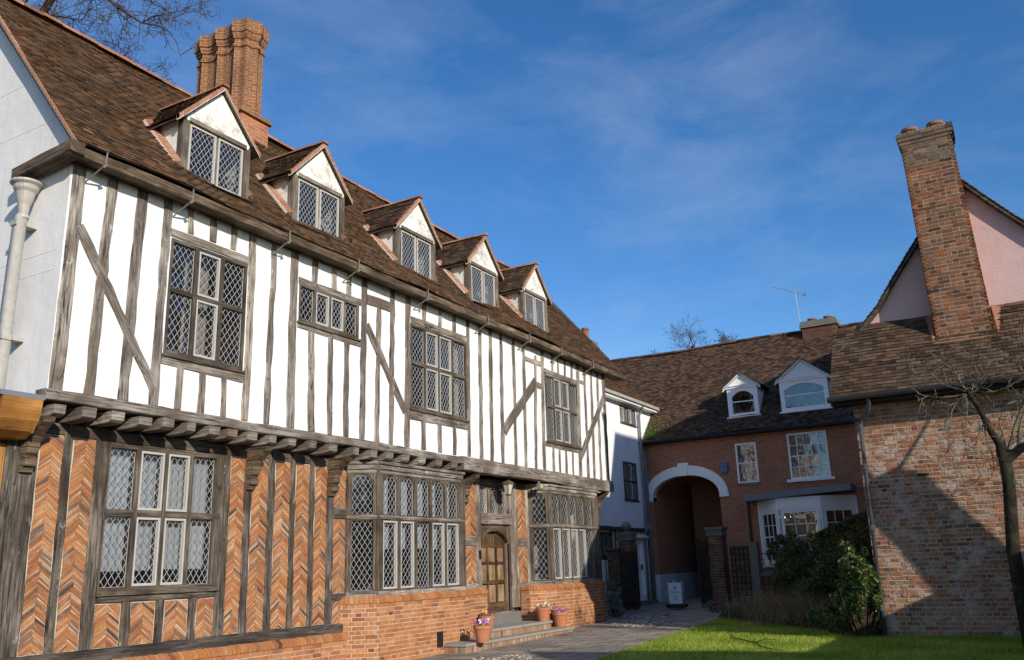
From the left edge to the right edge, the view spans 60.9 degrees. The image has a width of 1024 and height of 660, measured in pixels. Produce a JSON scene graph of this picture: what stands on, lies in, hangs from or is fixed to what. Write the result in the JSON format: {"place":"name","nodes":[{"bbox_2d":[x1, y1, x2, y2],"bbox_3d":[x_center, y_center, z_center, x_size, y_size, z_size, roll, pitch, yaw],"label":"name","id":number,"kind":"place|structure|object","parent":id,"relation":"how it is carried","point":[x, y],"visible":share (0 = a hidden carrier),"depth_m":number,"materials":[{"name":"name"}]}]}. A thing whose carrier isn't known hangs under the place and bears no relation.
{"place":"outdoors","nodes":[
{"label":"outdoors","id":0,"kind":"place"},
{"bbox_2d":[21,0,1023,359],"label":"sky","id":1,"kind":"structure","parent":0,"point":[656,161],"materials":[{"name":"blue"}]},
{"bbox_2d":[415,596,734,659],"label":"path","id":2,"kind":"structure","parent":0,"point":[601,639],"depth_m":18.25,"materials":[{"name":"grey stone"}]},
{"bbox_2d":[466,654,531,659],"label":"cobbled patch","id":3,"kind":"object","parent":2,"relation":"on","point":[510,657],"visible":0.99,"depth_m":15.25,"materials":[{"name":"beige stone"}]},
{"bbox_2d":[444,610,573,653],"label":"door steps","id":4,"kind":"structure","parent":2,"relation":"on","point":[509,627],"depth_m":18.52,"materials":[{"name":"stone"}]},
{"bbox_2d":[472,618,491,642],"bbox_3d":[-0.569,5.800,16.840,0.357,0.438,0.367,-10,-17,29],"label":"flower pot","id":5,"kind":"object","parent":4,"relation":"on","point":[482,630],"visible":1,"depth_m":16.72,"materials":[{"name":"ceramic"}]},
{"bbox_2d":[479,610,494,627],"bbox_3d":[-0.527,6.047,18.147,0.348,0.420,0.342,-10,-17,29],"label":"flower pot","id":6,"kind":"object","parent":4,"relation":"on","point":[491,617],"visible":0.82,"depth_m":18.06,"materials":[{"name":"ceramic"}]},
{"bbox_2d":[535,602,550,620],"bbox_3d":[0.714,6.424,19.898,0.358,0.422,0.358,-10,-17,29],"label":"flower pot","id":7,"kind":"object","parent":4,"relation":"on","point":[542,611],"visible":1,"depth_m":19.78,"materials":[{"name":"ceramic"}]},
{"bbox_2d":[552,607,567,626],"bbox_3d":[1.117,6.709,20.399,0.390,0.450,0.400,-10,-17,29],"label":"flower pot","id":8,"kind":"object","parent":4,"relation":"on","point":[560,618],"visible":1,"depth_m":20.26,"materials":[{"name":"ceramic"}]},
{"bbox_2d":[605,575,625,617],"bbox_3d":[2.842,7.473,24.462,0.712,1.192,0.955,4,-16,-21],"label":"lavender bush","id":9,"kind":"object","parent":2,"relation":"on","point":[614,604],"visible":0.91,"depth_m":24.43,"materials":[{"name":"green plant"}]},
{"bbox_2d":[616,521,639,609],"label":"gate pier","id":10,"kind":"structure","parent":2,"relation":"on","point":[626,539],"depth_m":27.53,"materials":[{"name":"brick"}]},
{"bbox_2d":[619,545,640,607],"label":"iron gate","id":11,"kind":"structure","parent":10,"relation":"attached to","point":[626,590],"depth_m":26.50,"materials":[{"name":"black metal"}]},
{"bbox_2d":[607,620,671,626],"bbox_3d":[3.125,7.168,21.276,1.556,0.062,1.744,-10,-17,29],"label":"cobbled patch","id":12,"kind":"object","parent":2,"relation":"on","point":[642,623],"visible":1,"depth_m":21.15,"materials":[{"name":"grey stone"}]},
{"bbox_2d":[621,613,675,617],"bbox_3d":[3.730,7.845,23.948,1.627,0.059,1.428,-10,-17,29],"label":"cobbled patch","id":13,"kind":"object","parent":2,"relation":"on","point":[649,615],"visible":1,"depth_m":23.83,"materials":[{"name":"grey stone"}]},
{"bbox_2d":[666,580,687,608],"bbox_3d":[4.926,7.927,26.160,0.580,0.812,0.320,-10,-17,29],"label":"pavement sign","id":14,"kind":"object","parent":2,"relation":"on","point":[675,595],"visible":1,"depth_m":26.08,"materials":[{"name":"metal"}]},
{"bbox_2d":[704,526,731,608],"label":"gate pier","id":15,"kind":"structure","parent":2,"relation":"on","point":[718,561],"depth_m":25.69,"materials":[{"name":"brick"}]},
{"bbox_2d":[696,538,712,607],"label":"iron gate","id":16,"kind":"structure","parent":15,"relation":"attached to","point":[703,574],"depth_m":25.35,"materials":[{"name":"black metal"}]},
{"bbox_2d":[661,310,711,349],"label":"bare tree","id":17,"kind":"object","parent":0,"point":[690,338],"visible":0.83,"depth_m":52.92,"materials":[{"name":"brown plant"}]},
{"bbox_2d":[714,329,738,343],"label":"bare tree","id":18,"kind":"object","parent":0,"point":[723,338],"visible":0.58,"depth_m":52.82,"materials":[{"name":"brown plant"}]},
{"bbox_2d":[590,617,1023,659],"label":"lawn","id":19,"kind":"structure","parent":0,"point":[785,648],"depth_m":14.46,"materials":[{"name":"plant"}]},
{"bbox_2d":[458,613,882,658],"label":"leaf litter","id":20,"kind":"object","parent":19,"relation":"on","point":[817,626],"visible":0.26,"depth_m":17.98,"materials":[{"name":"brown plant"}]},
{"bbox_2d":[731,634,783,650],"bbox_3d":[4.427,5.536,15.552,0.514,0.072,3.336,-2,-15,-1],"label":"fallen twig","id":21,"kind":"object","parent":19,"relation":"on","point":[757,643],"visible":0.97,"depth_m":15.37,"materials":[{"name":"brown wood"}]},
{"bbox_2d":[719,611,879,634],"bbox_3d":[6.464,6.747,20.532,5.500,0.131,8.650,-10,-17,29],"label":"flower bed","id":22,"kind":"object","parent":19,"relation":"on","point":[783,624],"visible":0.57,"depth_m":18.54,"materials":[{"name":"brown soil"}]},
{"bbox_2d":[698,600,748,612],"bbox_3d":[5.876,7.534,23.496,0.923,0.497,2.014,4,-16,-19],"label":"plant","id":23,"kind":"object","parent":22,"relation":"on","point":[711,608],"visible":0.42,"depth_m":24.06,"materials":[{"name":"green plant"}]},
{"bbox_2d":[711,583,840,625],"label":"ornamental grass","id":24,"kind":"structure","parent":22,"relation":"on","point":[782,608],"depth_m":19.37,"materials":[{"name":"plant"}]},
{"bbox_2d":[751,531,818,605],"bbox_3d":[7.291,6.179,22.703,2.204,2.262,1.462,-10,-17,29],"label":"evergreen shrub","id":25,"kind":"object","parent":22,"relation":"on","point":[793,558],"visible":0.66,"depth_m":22.55,"materials":[{"name":"green plant"}]},
{"bbox_2d":[724,605,881,629],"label":"border plants","id":26,"kind":"object","parent":22,"relation":"on","point":[814,620],"visible":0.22,"depth_m":18.12,"materials":[{"name":"green plant"}]},
{"bbox_2d":[789,535,876,618],"bbox_3d":[7.396,5.553,19.516,1.610,1.834,2.678,5,-17,-25],"label":"dark shrub","id":27,"kind":"object","parent":22,"relation":"on","point":[822,574],"visible":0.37,"depth_m":19.66,"materials":[{"name":"green plant"}]},
{"bbox_2d":[811,510,880,618],"bbox_3d":[7.751,5.506,20.014,0.683,2.517,3.898,-2,-15,-1],"label":"clipped hedge","id":28,"kind":"object","parent":22,"relation":"on","point":[831,536],"visible":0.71,"depth_m":19.88,"materials":[{"name":"green plant"}]},
{"bbox_2d":[807,538,885,636],"bbox_3d":[6.221,4.760,16.146,1.037,1.749,1.598,1,-16,-11],"label":"variegated bush","id":29,"kind":"object","parent":19,"relation":"on","point":[857,574],"visible":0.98,"depth_m":15.74,"materials":[{"name":"green plant"}]},
{"bbox_2d":[901,305,1023,646],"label":"apple tree","id":30,"kind":"object","parent":19,"relation":"on","point":[1007,455],"visible":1,"depth_m":13.54,"materials":[{"name":"brown plant"}]},
{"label":"ground","id":31,"kind":"structure","parent":0,"visible":0},
{"bbox_2d":[23,0,227,82],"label":"bare tree","id":32,"kind":"object","parent":31,"relation":"on","point":[46,6],"visible":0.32,"depth_m":23.49,"materials":[{"name":"brown plant"}]},
{"bbox_2d":[0,0,625,659],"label":"timber framed house","id":33,"kind":"structure","parent":31,"relation":"on","point":[308,402],"depth_m":14.34,"materials":[{"name":"white paint"}]},
{"bbox_2d":[0,177,43,388],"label":"downpipe","id":34,"kind":"object","parent":33,"relation":"attached to","point":[26,189],"visible":0.99,"depth_m":11.32,"materials":[{"name":"white metal"}]},
{"bbox_2d":[0,389,45,488],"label":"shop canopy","id":35,"kind":"object","parent":33,"relation":"attached to","point":[20,413],"visible":1,"depth_m":10.40,"materials":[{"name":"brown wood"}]},
{"bbox_2d":[94,442,222,596],"bbox_3d":[-4.980,2.696,12.380,0.243,2.005,2.020,-10,-17,29],"label":"window","id":36,"kind":"structure","parent":33,"relation":"in","point":[140,513],"depth_m":12.35,"materials":[{"name":"grey wood"}]},
{"bbox_2d":[161,238,247,373],"bbox_3d":[-4.687,-0.318,13.192,0.335,1.785,1.520,-10,-17,29],"label":"window","id":37,"kind":"structure","parent":33,"relation":"in","point":[194,293],"depth_m":13.17,"materials":[{"name":"grey wood"}]},
{"bbox_2d":[187,123,243,195],"bbox_3d":[-4.787,-2.701,14.034,0.077,0.900,1.110,-10,-17,29],"label":"dormer window","id":38,"kind":"structure","parent":33,"relation":"in","point":[215,166],"depth_m":14.02,"materials":[{"name":"white wood"}]},
{"bbox_2d":[297,177,338,236],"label":"dormer window","id":39,"kind":"structure","parent":33,"relation":"in","point":[319,191],"depth_m":16.03,"materials":[{"name":"white wood"}]},
{"bbox_2d":[297,283,360,341],"bbox_3d":[-3.261,-0.290,15.539,0.135,0.715,1.620,-10,-17,29],"label":"window","id":40,"kind":"structure","parent":33,"relation":"in","point":[329,298],"depth_m":15.52,"materials":[{"name":"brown wood"}]},
{"bbox_2d":[345,461,466,597],"bbox_3d":[-1.890,3.906,16.972,0.532,2.420,3.660,-10,-17,29],"label":"bay window","id":41,"kind":"structure","parent":33,"relation":"in","point":[378,472],"depth_m":16.55,"materials":[{"name":"grey wood"}]},
{"bbox_2d":[401,229,430,278],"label":"dormer window","id":42,"kind":"structure","parent":33,"relation":"in","point":[415,239],"depth_m":18.57,"materials":[{"name":"white wood"}]},
{"bbox_2d":[409,323,469,422],"bbox_3d":[-1.596,0.948,18.266,0.273,1.775,2.110,-10,-17,29],"label":"window","id":43,"kind":"structure","parent":33,"relation":"in","point":[451,356],"depth_m":18.32,"materials":[{"name":"grey wood"}]},
{"bbox_2d":[471,265,494,305],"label":"dormer window","id":44,"kind":"structure","parent":33,"relation":"in","point":[482,282],"depth_m":20.80,"materials":[{"name":"white wood"}]},
{"bbox_2d":[481,532,506,612],"bbox_3d":[-0.443,5.458,19.722,0.091,1.780,1.120,-10,-17,29],"label":"door","id":45,"kind":"structure","parent":33,"relation":"in","point":[492,546],"depth_m":19.80,"materials":[{"name":"brown wood"}]},
{"bbox_2d":[502,477,513,495],"bbox_3d":[-0.088,3.588,20.077,0.300,0.450,0.260,-10,-17,29],"label":"lantern","id":46,"kind":"object","parent":33,"relation":"hanging from","point":[507,484],"visible":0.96,"depth_m":19.99,"materials":[{"name":"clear glass"}]},
{"bbox_2d":[525,292,544,330],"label":"dormer window","id":47,"kind":"structure","parent":33,"relation":"in","point":[534,299],"depth_m":22.96,"materials":[{"name":"white wood"}]},
{"bbox_2d":[537,480,543,488],"bbox_3d":[0.682,3.748,21.173,0.103,0.230,0.220,-10,-17,29],"label":"floodlight","id":48,"kind":"object","parent":33,"relation":"attached to","point":[540,485],"visible":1,"depth_m":21.09,"materials":[{"name":"grey metal"}]},
{"bbox_2d":[544,373,581,449],"bbox_3d":[1.231,2.186,22.993,0.325,1.775,1.960,-10,-17,29],"label":"window","id":49,"kind":"structure","parent":33,"relation":"in","point":[553,406],"depth_m":22.90,"materials":[{"name":"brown wood"}]},
{"bbox_2d":[527,484,602,584],"bbox_3d":[1.472,5.314,22.545,0.528,2.420,3.623,-10,-17,29],"label":"bay window","id":50,"kind":"structure","parent":33,"relation":"in","point":[549,490],"depth_m":22.10,"materials":[{"name":"grey wood"}]},
{"bbox_2d":[605,548,621,605],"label":"garden wall","id":51,"kind":"structure","parent":31,"relation":"on","point":[612,554],"depth_m":27.68,"materials":[{"name":"brick"}]},
{"bbox_2d":[581,327,659,609],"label":"rendered house","id":52,"kind":"structure","parent":31,"relation":"on","point":[622,503],"depth_m":30.09,"materials":[{"name":"white paint"}]},
{"bbox_2d":[600,532,610,557],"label":"window","id":53,"kind":"structure","parent":52,"relation":"in","point":[606,543],"depth_m":27.98,"materials":[{"name":"brown wood"}]},
{"bbox_2d":[619,405,636,427],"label":"window","id":54,"kind":"structure","parent":52,"relation":"in","point":[631,412],"depth_m":31.00,"materials":[{"name":"white wood"}]},
{"bbox_2d":[622,461,639,501],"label":"window","id":55,"kind":"structure","parent":52,"relation":"in","point":[628,481],"depth_m":30.28,"materials":[{"name":"brown wood"}]},
{"bbox_2d":[636,542,642,595],"bbox_3d":[4.306,8.218,29.997,0.065,1.800,0.720,-10,-17,29],"label":"door","id":56,"kind":"structure","parent":52,"relation":"in","point":[637,543],"depth_m":30.14,"materials":[{"name":"white paint"}]},
{"bbox_2d":[638,405,650,599],"bbox_3d":[4.717,6.029,30.848,0.151,6.805,0.494,7,-18,-29],"label":"downpipe","id":57,"kind":"object","parent":52,"relation":"attached to","point":[644,498],"visible":0.94,"depth_m":30.85,"materials":[{"name":"metal"}]},
{"bbox_2d":[611,315,866,602],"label":"brick house","id":58,"kind":"structure","parent":31,"relation":"on","point":[768,423],"depth_m":30.99,"materials":[{"name":"red brick"}]},
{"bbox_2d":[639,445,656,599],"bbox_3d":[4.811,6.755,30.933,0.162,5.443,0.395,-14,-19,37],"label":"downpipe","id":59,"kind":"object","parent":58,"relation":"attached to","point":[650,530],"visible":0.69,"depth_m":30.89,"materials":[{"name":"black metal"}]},
{"bbox_2d":[720,462,727,472],"bbox_3d":[7.337,4.767,30.152,0.239,0.342,0.099,-10,-17,29],"label":"alarm box","id":60,"kind":"object","parent":58,"relation":"attached to","point":[723,467],"visible":1,"depth_m":30.11,"materials":[{"name":"blue plastic"}]},
{"bbox_2d":[735,442,759,485],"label":"window","id":61,"kind":"structure","parent":58,"relation":"in","point":[757,482],"depth_m":29.81,"materials":[{"name":"white paint"}]},
{"bbox_2d":[760,510,778,562],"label":"bay window","id":62,"kind":"structure","parent":58,"relation":"in","point":[767,513],"depth_m":28.81,"materials":[{"name":"white paint"}]},
{"bbox_2d":[774,287,806,321],"bbox_3d":[10.839,-0.997,33.763,1.319,1.496,0.289,-2,-15,1],"label":"tv aerial","id":63,"kind":"object","parent":58,"relation":"attached to","point":[795,298],"visible":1,"depth_m":33.79,"materials":[{"name":"metal"}]},
{"bbox_2d":[780,508,821,561],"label":"bay window","id":64,"kind":"structure","parent":58,"relation":"in","point":[805,510],"depth_m":27.95,"materials":[{"name":"white paint"}]},
{"bbox_2d":[786,430,835,482],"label":"window","id":65,"kind":"structure","parent":58,"relation":"in","point":[823,477],"depth_m":28.83,"materials":[{"name":"white paint"}]},
{"bbox_2d":[823,507,855,527],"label":"bay window","id":66,"kind":"structure","parent":58,"relation":"in","point":[825,509],"depth_m":27.69,"materials":[{"name":"white paint"}]},
{"bbox_2d":[761,549,778,572],"bbox_3d":[8.579,7.679,27.414,1.550,1.568,0.800,-10,-17,29],"label":"iron railing","id":67,"kind":"object","parent":31,"relation":"on","point":[767,570],"visible":0.12,"depth_m":27.39,"materials":[{"name":"metal"}]},
{"bbox_2d":[728,542,817,606],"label":"trellised wall","id":68,"kind":"structure","parent":31,"relation":"on","point":[745,565],"depth_m":25.44,"materials":[{"name":"brick"}]},
{"bbox_2d":[827,120,1023,636],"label":"brick cottage","id":69,"kind":"structure","parent":31,"relation":"on","point":[942,554],"depth_m":16.01,"materials":[{"name":"brick"}]},
{"bbox_2d":[842,398,886,636],"bbox_3d":[6.580,3.390,15.782,0.305,4.346,0.663,6,-17,-27],"label":"downpipe","id":70,"kind":"object","parent":69,"relation":"attached to","point":[872,528],"visible":0.95,"depth_m":16.02,"materials":[{"name":"grey metal"}]}
]}

